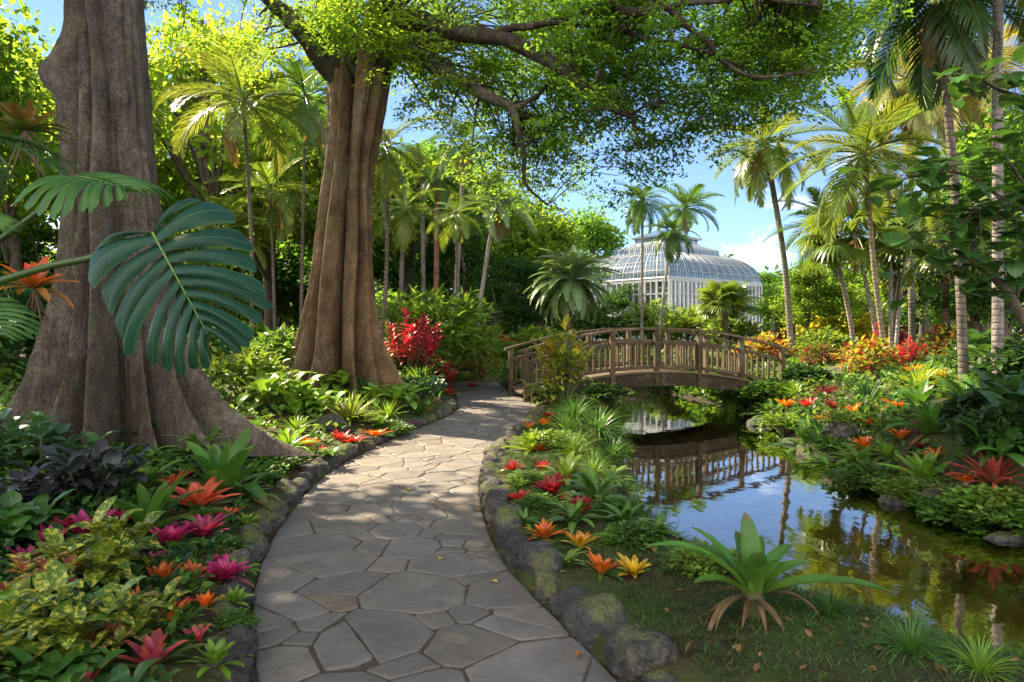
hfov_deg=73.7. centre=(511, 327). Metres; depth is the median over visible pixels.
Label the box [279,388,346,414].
leafy plant
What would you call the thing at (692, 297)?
broadleaf tree
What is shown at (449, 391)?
bromeliad
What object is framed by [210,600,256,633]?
kerb rock
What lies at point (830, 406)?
bromeliad
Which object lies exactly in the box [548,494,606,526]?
bromeliad
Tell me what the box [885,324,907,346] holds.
cordyline plant
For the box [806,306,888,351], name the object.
shrub
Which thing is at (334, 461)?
kerb rock
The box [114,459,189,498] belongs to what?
fern
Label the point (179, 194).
broadleaf tree
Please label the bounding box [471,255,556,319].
broadleaf tree
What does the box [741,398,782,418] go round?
fern
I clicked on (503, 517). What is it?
kerb rock
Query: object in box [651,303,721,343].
shrub
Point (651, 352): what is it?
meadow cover
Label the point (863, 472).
shrub
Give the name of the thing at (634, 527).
shrub
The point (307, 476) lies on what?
kerb rock
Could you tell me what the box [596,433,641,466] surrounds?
grass clump
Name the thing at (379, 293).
shrub
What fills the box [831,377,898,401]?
agave plant
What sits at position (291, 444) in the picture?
bromeliad
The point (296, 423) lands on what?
agave plant
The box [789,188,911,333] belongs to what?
palm tree
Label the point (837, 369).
boulder
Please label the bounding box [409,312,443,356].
cordyline plant
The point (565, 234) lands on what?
broadleaf tree
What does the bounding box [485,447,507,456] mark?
kerb rock
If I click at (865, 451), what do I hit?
fern
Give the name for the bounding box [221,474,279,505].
fern
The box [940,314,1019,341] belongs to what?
shrub
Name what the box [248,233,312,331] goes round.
broadleaf tree
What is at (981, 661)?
grass clump
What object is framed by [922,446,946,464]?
bromeliad
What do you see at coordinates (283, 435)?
bromeliad
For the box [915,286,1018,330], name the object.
broadleaf tree
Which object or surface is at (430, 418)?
kerb rock
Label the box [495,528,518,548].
kerb rock
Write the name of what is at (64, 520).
bromeliad
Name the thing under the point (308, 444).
bromeliad
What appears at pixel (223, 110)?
broadleaf tree
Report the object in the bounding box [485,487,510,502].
kerb rock
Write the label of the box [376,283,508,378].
shrub
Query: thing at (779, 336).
shrub
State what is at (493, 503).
kerb rock
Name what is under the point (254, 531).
kerb rock
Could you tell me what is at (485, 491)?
kerb rock
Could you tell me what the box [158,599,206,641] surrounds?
bromeliad
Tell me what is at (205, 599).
bromeliad
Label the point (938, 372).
shrub
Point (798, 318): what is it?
broadleaf tree
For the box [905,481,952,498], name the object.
boulder
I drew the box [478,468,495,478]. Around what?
kerb rock
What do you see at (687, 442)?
pond water
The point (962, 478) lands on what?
bromeliad
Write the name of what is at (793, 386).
agave plant
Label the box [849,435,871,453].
bromeliad
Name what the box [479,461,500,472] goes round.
kerb rock
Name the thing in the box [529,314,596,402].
croton plant
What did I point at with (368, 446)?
kerb rock
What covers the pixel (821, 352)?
shrub
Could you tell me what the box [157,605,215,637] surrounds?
fern
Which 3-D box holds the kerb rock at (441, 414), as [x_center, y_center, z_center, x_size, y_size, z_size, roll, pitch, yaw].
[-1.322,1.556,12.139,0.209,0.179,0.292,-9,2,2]
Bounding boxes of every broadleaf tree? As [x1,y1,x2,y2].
[0,0,60,216]
[0,14,50,352]
[0,58,60,361]
[0,222,58,293]
[3,153,169,258]
[51,0,326,349]
[54,87,275,264]
[164,230,235,317]
[167,67,326,327]
[180,232,284,343]
[180,244,310,298]
[183,114,319,334]
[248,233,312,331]
[253,94,420,258]
[275,142,511,297]
[276,249,429,298]
[311,174,416,282]
[372,136,490,318]
[395,206,572,265]
[405,227,515,296]
[409,258,471,301]
[416,158,555,324]
[460,193,567,325]
[462,279,528,328]
[470,202,612,332]
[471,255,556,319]
[501,293,575,355]
[534,206,631,280]
[596,281,680,338]
[664,283,732,312]
[745,270,794,334]
[746,279,835,349]
[768,254,848,337]
[776,283,882,327]
[805,235,916,339]
[853,225,954,342]
[857,247,1017,344]
[867,215,980,345]
[900,184,991,343]
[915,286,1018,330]
[918,88,1023,251]
[919,249,1023,338]
[922,178,1023,332]
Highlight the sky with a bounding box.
[0,0,1023,328]
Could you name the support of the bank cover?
on the ground at (956, 578)
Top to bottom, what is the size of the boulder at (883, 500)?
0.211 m
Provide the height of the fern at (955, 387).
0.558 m
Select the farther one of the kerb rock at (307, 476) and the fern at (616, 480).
the fern at (616, 480)
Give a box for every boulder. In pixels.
[310,413,348,431]
[745,417,765,426]
[777,438,797,444]
[796,442,843,460]
[820,420,870,442]
[825,361,860,375]
[877,491,910,506]
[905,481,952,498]
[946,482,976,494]
[980,531,1023,548]
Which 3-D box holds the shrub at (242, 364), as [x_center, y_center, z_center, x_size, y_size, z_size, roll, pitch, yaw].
[-4.199,0.724,10.668,1.386,1.016,1.475,0,0,30]
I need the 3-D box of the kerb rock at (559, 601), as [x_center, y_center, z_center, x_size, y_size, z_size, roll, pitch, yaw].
[0.323,1.551,3.844,0.226,0.199,0.259,5,-2,-26]
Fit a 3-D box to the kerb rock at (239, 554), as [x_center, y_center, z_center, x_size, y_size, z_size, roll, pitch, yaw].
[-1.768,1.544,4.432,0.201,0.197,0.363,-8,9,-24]
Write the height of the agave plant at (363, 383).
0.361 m
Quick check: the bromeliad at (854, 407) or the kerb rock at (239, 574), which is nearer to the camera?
the kerb rock at (239, 574)
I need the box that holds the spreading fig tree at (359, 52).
[145,0,913,396]
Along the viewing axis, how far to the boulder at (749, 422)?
13.74 m
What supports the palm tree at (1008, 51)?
on the ground at (956, 578)
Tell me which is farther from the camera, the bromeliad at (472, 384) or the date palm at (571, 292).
the date palm at (571, 292)
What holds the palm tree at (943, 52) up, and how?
on the ground at (956, 578)
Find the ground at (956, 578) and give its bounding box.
[0,330,1023,681]
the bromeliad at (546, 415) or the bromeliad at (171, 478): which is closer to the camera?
the bromeliad at (171, 478)
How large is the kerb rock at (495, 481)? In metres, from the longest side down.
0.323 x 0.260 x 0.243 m
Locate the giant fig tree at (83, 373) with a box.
[0,0,320,457]
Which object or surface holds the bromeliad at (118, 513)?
on the ground at (956, 578)
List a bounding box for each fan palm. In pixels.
[691,278,762,345]
[875,193,1010,349]
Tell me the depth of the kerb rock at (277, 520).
5.46 m
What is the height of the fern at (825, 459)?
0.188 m
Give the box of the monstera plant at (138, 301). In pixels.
[0,172,272,376]
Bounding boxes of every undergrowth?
[0,348,452,444]
[0,407,319,681]
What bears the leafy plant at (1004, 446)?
on the ground at (956, 578)
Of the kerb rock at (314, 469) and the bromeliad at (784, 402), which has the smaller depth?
the kerb rock at (314, 469)
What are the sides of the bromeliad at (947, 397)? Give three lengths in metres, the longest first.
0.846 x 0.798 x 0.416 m
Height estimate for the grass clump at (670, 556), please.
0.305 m
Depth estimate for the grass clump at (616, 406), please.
14.32 m
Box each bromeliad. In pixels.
[2,544,47,568]
[15,523,82,555]
[38,509,115,540]
[41,515,73,534]
[62,468,236,536]
[82,660,110,681]
[100,628,208,681]
[108,507,134,527]
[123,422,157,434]
[130,585,161,601]
[138,549,168,567]
[146,560,185,588]
[149,522,197,552]
[152,427,288,509]
[153,469,201,492]
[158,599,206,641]
[167,475,251,515]
[167,597,210,609]
[173,638,257,681]
[177,558,209,578]
[179,512,236,553]
[182,622,219,648]
[194,589,226,611]
[199,554,230,565]
[200,553,254,587]
[214,506,248,522]
[219,584,254,605]
[238,512,259,527]
[249,434,312,458]
[269,428,317,452]
[298,435,325,449]
[310,444,329,451]
[325,428,354,441]
[340,435,373,445]
[362,428,394,436]
[367,414,392,426]
[394,399,408,410]
[443,388,457,396]
[467,382,479,386]
[499,427,559,455]
[501,459,525,471]
[507,489,528,503]
[521,420,537,430]
[523,518,570,542]
[525,442,552,453]
[529,471,578,497]
[532,459,556,470]
[535,417,551,427]
[537,411,556,417]
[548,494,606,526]
[555,530,599,553]
[582,551,628,581]
[609,552,651,578]
[644,512,895,632]
[771,398,793,412]
[787,396,818,412]
[789,417,825,433]
[814,399,836,412]
[816,412,832,422]
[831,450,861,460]
[837,402,860,410]
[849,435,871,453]
[858,417,874,431]
[875,451,952,481]
[877,398,907,409]
[881,428,912,445]
[883,392,958,451]
[885,378,946,406]
[903,362,923,371]
[904,442,928,450]
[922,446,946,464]
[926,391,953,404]
[941,471,978,487]
[942,451,1023,498]
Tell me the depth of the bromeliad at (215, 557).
4.18 m
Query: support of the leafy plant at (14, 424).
on the ground at (956, 578)
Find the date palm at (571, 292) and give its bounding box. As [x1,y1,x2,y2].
[523,245,622,336]
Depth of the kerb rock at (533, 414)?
11.52 m
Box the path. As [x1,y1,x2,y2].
[253,373,616,681]
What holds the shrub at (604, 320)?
on the ground at (956, 578)
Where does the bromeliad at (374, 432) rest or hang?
on the ground at (956, 578)
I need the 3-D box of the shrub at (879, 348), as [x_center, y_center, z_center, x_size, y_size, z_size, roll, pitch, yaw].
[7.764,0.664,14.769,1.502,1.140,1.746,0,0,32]
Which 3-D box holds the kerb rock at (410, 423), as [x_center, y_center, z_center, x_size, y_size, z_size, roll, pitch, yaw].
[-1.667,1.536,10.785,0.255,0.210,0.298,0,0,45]
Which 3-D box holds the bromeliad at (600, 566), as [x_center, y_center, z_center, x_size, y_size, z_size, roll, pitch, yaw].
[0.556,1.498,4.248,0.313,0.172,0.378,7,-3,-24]
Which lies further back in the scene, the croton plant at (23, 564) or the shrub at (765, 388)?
the shrub at (765, 388)
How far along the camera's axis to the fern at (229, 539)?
4.59 m
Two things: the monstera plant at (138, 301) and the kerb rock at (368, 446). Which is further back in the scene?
the kerb rock at (368, 446)
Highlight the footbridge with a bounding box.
[504,327,788,401]
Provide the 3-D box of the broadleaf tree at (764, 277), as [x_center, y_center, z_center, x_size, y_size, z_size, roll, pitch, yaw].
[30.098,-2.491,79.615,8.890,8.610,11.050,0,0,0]
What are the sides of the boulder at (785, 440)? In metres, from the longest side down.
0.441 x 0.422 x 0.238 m
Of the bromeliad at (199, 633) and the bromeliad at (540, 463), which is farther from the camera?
the bromeliad at (540, 463)
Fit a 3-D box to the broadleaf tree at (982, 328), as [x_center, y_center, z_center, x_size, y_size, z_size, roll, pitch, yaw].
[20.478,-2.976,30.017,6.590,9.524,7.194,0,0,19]
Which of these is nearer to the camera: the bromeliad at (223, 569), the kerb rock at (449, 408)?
the bromeliad at (223, 569)
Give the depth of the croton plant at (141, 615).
3.14 m
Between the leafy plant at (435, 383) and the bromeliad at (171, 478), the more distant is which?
the leafy plant at (435, 383)
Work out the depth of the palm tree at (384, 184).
16.45 m
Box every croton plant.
[0,551,86,593]
[0,558,145,661]
[25,495,166,589]
[56,610,135,662]
[97,575,191,641]
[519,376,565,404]
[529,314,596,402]
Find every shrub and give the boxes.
[0,268,49,364]
[175,294,214,348]
[187,321,272,356]
[188,295,263,334]
[198,342,298,397]
[210,607,264,629]
[237,267,309,336]
[237,322,299,367]
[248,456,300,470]
[375,283,428,329]
[375,419,415,435]
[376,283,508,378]
[390,350,445,374]
[425,365,476,385]
[438,325,499,370]
[448,344,503,381]
[464,308,504,327]
[482,327,513,346]
[487,337,518,364]
[490,361,535,387]
[498,317,535,346]
[504,469,546,486]
[505,322,558,358]
[511,491,563,510]
[519,428,584,447]
[543,307,563,333]
[556,300,625,344]
[577,381,635,401]
[587,494,648,521]
[589,531,623,546]
[604,518,669,552]
[615,298,679,345]
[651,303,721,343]
[660,538,738,579]
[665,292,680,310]
[695,313,767,347]
[707,390,757,409]
[716,314,774,335]
[731,330,797,361]
[732,378,798,401]
[745,313,782,333]
[752,410,805,433]
[765,293,785,333]
[770,330,804,352]
[776,310,827,337]
[777,363,841,384]
[794,325,851,352]
[797,340,845,366]
[804,433,857,455]
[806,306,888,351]
[816,407,874,427]
[821,458,908,490]
[832,333,909,377]
[852,301,888,328]
[867,471,944,504]
[885,293,941,336]
[902,494,1000,536]
[917,321,976,354]
[922,367,955,380]
[935,481,1023,523]
[936,393,993,422]
[939,400,1023,455]
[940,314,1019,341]
[968,333,1023,378]
[970,501,1023,535]
[991,303,1023,335]
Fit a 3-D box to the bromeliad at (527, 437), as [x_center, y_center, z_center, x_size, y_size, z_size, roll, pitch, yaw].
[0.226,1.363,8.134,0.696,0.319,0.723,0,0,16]
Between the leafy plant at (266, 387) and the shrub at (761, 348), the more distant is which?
the shrub at (761, 348)
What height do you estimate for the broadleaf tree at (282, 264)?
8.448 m
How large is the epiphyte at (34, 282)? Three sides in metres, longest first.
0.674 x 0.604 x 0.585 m
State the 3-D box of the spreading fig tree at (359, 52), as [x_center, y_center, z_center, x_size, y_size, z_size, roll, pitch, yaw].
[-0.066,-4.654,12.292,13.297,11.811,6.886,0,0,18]
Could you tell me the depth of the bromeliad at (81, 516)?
4.17 m
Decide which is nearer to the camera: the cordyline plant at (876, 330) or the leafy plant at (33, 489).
the leafy plant at (33, 489)
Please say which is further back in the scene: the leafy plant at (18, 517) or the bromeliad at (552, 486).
the bromeliad at (552, 486)
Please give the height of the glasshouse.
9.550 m
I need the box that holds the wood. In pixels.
[2,237,1023,335]
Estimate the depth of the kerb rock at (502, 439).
8.67 m
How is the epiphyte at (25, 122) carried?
attached to the giant fig tree at (83, 373)
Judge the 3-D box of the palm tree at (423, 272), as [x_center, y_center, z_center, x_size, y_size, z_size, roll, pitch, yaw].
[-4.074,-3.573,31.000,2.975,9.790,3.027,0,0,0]
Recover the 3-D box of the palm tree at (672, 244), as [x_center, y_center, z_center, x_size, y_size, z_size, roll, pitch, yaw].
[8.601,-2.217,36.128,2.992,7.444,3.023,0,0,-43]
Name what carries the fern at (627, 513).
on the ground at (956, 578)
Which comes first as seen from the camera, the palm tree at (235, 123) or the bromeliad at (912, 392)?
the bromeliad at (912, 392)
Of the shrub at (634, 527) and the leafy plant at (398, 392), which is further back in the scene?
the leafy plant at (398, 392)
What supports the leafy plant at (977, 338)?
on the ground at (956, 578)
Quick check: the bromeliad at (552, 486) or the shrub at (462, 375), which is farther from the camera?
the shrub at (462, 375)
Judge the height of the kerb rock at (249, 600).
0.205 m
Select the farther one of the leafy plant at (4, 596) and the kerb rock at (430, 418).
the kerb rock at (430, 418)
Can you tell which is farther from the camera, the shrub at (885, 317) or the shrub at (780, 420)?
the shrub at (885, 317)
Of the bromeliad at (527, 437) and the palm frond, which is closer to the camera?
the palm frond
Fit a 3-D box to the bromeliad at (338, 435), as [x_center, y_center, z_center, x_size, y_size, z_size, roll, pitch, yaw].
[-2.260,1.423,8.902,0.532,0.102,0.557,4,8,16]
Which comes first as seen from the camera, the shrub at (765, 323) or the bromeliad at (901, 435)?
the bromeliad at (901, 435)
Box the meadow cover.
[387,339,1022,401]
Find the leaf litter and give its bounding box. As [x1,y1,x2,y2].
[2,374,1023,681]
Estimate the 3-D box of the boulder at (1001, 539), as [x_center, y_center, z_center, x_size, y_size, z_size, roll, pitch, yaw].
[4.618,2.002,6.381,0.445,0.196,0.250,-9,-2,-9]
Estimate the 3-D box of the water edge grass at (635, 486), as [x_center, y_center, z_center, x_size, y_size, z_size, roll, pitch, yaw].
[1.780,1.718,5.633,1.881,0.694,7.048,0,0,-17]
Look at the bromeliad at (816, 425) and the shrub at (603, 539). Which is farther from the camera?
the bromeliad at (816, 425)
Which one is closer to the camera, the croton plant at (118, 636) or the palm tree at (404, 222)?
the croton plant at (118, 636)
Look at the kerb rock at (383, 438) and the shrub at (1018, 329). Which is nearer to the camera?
the kerb rock at (383, 438)
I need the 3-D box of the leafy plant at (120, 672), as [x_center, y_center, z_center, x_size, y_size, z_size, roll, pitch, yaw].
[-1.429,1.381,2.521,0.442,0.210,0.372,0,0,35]
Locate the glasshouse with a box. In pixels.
[572,231,762,343]
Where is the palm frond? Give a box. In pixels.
[0,132,81,202]
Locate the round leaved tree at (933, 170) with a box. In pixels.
[830,46,1023,333]
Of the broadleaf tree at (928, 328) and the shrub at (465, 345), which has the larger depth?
the broadleaf tree at (928, 328)
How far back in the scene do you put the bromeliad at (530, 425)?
9.96 m
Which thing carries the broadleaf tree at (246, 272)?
on the ground at (956, 578)
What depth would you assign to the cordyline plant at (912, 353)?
15.52 m
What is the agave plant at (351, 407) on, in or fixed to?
on the ground at (956, 578)
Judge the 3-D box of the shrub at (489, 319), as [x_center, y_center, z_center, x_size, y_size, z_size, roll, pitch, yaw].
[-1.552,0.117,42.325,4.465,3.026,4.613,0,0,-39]
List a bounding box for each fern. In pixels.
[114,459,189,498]
[155,428,231,456]
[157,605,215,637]
[219,531,254,550]
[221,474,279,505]
[229,555,261,575]
[249,464,287,483]
[311,444,344,458]
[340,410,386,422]
[510,507,540,530]
[535,451,593,486]
[545,495,600,533]
[553,468,628,502]
[559,548,589,567]
[592,500,654,531]
[597,464,640,486]
[632,511,681,542]
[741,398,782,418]
[767,418,826,452]
[798,453,848,467]
[825,442,887,463]
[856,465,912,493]
[918,374,979,398]
[951,344,1023,378]
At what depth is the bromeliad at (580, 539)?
4.64 m
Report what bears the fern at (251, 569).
on the ground at (956, 578)
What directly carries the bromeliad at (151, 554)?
on the ground at (956, 578)
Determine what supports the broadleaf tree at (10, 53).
on the ground at (956, 578)
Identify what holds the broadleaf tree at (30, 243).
on the ground at (956, 578)
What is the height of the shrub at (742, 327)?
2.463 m
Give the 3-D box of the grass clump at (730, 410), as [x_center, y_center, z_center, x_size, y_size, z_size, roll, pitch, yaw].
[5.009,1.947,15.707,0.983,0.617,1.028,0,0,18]
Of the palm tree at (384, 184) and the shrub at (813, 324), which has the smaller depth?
the palm tree at (384, 184)
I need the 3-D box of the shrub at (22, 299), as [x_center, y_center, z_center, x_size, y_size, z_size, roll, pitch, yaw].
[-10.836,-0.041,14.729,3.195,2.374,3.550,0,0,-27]
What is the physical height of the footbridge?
1.774 m
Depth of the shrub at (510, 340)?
27.09 m
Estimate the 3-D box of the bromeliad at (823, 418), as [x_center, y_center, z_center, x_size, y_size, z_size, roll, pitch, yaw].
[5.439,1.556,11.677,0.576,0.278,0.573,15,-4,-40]
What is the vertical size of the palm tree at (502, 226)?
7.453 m
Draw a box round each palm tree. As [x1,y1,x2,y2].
[154,33,323,324]
[165,179,295,328]
[204,155,318,334]
[244,54,326,324]
[322,114,436,336]
[372,186,445,318]
[393,142,454,302]
[400,156,475,298]
[420,111,505,311]
[425,185,488,320]
[446,169,544,325]
[607,182,672,346]
[641,218,701,338]
[652,183,724,234]
[701,105,844,353]
[761,186,882,348]
[771,85,967,360]
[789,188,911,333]
[819,0,1023,384]
[823,30,1006,346]
[842,178,929,347]
[857,184,952,349]
[863,0,1023,378]
[880,21,1023,170]
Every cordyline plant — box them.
[384,307,442,373]
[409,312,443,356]
[427,358,457,390]
[873,322,879,354]
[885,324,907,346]
[892,335,927,362]
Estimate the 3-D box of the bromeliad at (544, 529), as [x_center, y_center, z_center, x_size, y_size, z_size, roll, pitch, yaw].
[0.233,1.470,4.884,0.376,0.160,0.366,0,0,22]
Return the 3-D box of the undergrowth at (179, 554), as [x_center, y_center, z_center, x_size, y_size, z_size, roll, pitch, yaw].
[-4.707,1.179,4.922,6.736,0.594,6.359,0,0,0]
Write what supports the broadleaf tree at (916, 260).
on the ground at (956, 578)
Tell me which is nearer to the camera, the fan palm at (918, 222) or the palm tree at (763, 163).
the fan palm at (918, 222)
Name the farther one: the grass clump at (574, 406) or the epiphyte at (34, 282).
the grass clump at (574, 406)
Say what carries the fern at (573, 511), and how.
on the ground at (956, 578)
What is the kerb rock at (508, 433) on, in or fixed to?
on the ground at (956, 578)
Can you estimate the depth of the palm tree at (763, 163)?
21.65 m
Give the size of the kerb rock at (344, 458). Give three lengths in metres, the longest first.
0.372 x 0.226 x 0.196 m
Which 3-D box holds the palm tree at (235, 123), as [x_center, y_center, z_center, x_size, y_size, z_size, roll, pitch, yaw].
[-6.878,-3.232,17.625,3.889,8.708,4.391,0,0,0]
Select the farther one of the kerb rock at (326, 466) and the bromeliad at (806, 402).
the bromeliad at (806, 402)
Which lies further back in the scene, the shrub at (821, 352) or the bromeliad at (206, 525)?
the shrub at (821, 352)
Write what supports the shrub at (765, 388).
on the ground at (956, 578)
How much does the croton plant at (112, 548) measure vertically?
0.520 m
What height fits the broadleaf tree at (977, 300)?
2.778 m
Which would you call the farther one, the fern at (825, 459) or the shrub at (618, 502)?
the fern at (825, 459)
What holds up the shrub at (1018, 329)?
on the ground at (956, 578)
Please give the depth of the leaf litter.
3.27 m
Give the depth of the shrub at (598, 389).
14.33 m
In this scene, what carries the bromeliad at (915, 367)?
on the ground at (956, 578)
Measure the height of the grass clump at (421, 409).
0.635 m
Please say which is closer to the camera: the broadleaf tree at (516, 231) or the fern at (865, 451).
the fern at (865, 451)
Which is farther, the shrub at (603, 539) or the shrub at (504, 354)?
the shrub at (504, 354)
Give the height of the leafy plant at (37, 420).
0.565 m
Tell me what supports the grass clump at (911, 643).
on the ground at (956, 578)
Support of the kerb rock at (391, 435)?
on the ground at (956, 578)
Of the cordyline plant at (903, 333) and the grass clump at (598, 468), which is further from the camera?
the cordyline plant at (903, 333)
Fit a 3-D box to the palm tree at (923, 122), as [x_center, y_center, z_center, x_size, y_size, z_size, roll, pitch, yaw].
[12.429,-3.745,21.116,4.416,10.020,4.740,0,0,-40]
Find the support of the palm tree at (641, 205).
on the ground at (956, 578)
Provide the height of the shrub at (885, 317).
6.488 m
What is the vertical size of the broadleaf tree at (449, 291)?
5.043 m
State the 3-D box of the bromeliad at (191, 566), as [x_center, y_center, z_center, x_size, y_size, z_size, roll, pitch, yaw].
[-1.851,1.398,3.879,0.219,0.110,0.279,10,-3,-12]
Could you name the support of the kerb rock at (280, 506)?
on the ground at (956, 578)
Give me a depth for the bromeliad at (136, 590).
3.45 m
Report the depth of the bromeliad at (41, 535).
3.93 m
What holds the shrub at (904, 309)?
on the ground at (956, 578)
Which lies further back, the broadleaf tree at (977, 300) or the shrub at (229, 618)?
the broadleaf tree at (977, 300)
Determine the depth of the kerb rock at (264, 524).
5.18 m
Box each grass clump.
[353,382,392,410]
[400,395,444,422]
[540,397,605,427]
[543,427,604,458]
[562,405,645,457]
[574,449,623,484]
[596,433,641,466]
[607,398,637,421]
[650,536,698,573]
[713,401,744,413]
[786,583,873,626]
[850,604,973,677]
[930,629,1023,681]
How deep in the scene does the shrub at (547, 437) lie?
8.15 m
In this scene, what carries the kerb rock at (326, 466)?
on the ground at (956, 578)
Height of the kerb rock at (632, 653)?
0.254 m
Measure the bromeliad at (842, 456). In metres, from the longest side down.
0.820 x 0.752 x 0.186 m
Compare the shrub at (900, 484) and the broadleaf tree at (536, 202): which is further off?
the broadleaf tree at (536, 202)
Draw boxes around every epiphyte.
[0,98,76,178]
[0,255,80,329]
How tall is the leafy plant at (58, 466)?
0.504 m
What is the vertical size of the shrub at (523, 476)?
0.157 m
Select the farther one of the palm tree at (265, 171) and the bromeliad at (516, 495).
the palm tree at (265, 171)
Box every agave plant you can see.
[276,415,316,434]
[323,392,390,426]
[344,377,381,394]
[366,398,410,420]
[400,363,444,393]
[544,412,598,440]
[772,379,815,394]
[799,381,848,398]
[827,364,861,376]
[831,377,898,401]
[859,438,900,461]
[870,364,902,374]
[879,362,956,387]
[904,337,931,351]
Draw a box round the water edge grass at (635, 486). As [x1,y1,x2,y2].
[588,437,1023,656]
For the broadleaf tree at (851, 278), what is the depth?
33.48 m
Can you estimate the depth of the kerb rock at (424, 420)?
11.29 m
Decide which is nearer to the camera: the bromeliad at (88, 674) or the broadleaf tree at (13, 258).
the bromeliad at (88, 674)
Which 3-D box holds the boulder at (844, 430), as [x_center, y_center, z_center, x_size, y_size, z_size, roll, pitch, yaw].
[5.345,1.645,10.735,0.826,0.446,0.792,5,-7,0]
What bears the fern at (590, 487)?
on the ground at (956, 578)
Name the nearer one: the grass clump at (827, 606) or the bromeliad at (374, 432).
the grass clump at (827, 606)
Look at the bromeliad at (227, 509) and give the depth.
5.10 m
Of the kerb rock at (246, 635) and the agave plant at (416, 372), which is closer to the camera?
the kerb rock at (246, 635)
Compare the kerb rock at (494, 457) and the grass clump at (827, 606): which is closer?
the grass clump at (827, 606)
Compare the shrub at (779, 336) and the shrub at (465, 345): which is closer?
the shrub at (465, 345)
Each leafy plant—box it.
[0,311,37,375]
[0,404,51,450]
[0,411,117,469]
[0,466,81,515]
[0,489,75,545]
[0,573,58,631]
[5,643,125,681]
[6,439,151,503]
[109,659,181,681]
[230,369,324,413]
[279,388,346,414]
[306,369,362,395]
[363,382,426,409]
[401,369,446,399]
[934,327,1011,372]
[942,369,1023,413]
[959,421,1023,467]
[969,381,1023,442]
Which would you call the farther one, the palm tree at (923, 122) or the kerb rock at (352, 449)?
the palm tree at (923, 122)
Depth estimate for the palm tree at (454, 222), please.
22.89 m
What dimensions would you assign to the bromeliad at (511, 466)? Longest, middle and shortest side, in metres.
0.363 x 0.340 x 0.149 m
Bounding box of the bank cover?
[645,347,1023,532]
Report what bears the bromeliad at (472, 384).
on the ground at (956, 578)
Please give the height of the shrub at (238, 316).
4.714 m
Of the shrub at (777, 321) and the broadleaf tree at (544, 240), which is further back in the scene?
the shrub at (777, 321)
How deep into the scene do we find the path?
4.32 m
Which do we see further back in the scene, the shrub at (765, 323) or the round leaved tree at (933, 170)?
the shrub at (765, 323)
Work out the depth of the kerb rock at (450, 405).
12.99 m
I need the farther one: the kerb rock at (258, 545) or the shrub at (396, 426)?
the shrub at (396, 426)
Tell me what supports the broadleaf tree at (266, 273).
on the ground at (956, 578)
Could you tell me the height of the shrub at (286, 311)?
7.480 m
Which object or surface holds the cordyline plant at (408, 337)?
on the ground at (956, 578)
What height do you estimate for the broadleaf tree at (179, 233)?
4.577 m
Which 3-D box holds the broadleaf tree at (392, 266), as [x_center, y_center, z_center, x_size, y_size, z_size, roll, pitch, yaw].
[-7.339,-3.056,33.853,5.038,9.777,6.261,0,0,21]
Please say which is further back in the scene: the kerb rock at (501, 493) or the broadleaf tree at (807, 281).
the broadleaf tree at (807, 281)
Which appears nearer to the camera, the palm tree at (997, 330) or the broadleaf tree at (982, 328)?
the palm tree at (997, 330)
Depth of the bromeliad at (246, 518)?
5.12 m
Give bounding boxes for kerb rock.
[195,636,253,681]
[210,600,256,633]
[216,624,258,654]
[218,581,256,610]
[227,561,249,584]
[228,547,255,573]
[238,524,269,550]
[239,537,266,562]
[250,509,286,527]
[251,516,271,535]
[259,493,288,515]
[275,479,302,503]
[278,493,293,504]
[292,477,309,493]
[298,461,321,477]
[298,472,312,482]
[313,457,330,474]
[318,447,340,468]
[335,447,348,461]
[341,443,357,456]
[351,442,363,452]
[358,435,376,449]
[371,435,380,444]
[379,431,387,442]
[381,428,394,438]
[405,419,415,429]
[409,417,422,427]
[420,417,427,424]
[422,413,436,422]
[435,410,443,418]
[438,405,452,414]
[438,408,448,415]
[444,402,453,409]
[445,399,458,405]
[477,473,493,486]
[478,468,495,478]
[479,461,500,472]
[479,476,502,497]
[480,484,497,502]
[481,452,502,463]
[483,442,509,456]
[484,497,507,523]
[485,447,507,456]
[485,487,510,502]
[491,437,508,444]
[493,503,522,533]
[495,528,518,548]
[504,430,519,436]
[504,532,529,568]
[512,424,526,429]
[519,419,533,423]
[519,540,563,578]
[525,412,539,417]
[528,407,544,413]
[535,569,559,604]
[549,585,588,618]
[561,593,629,650]
[602,624,679,681]
[644,669,678,681]
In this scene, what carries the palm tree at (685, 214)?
on the ground at (956, 578)
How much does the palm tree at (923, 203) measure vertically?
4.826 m
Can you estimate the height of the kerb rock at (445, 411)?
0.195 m

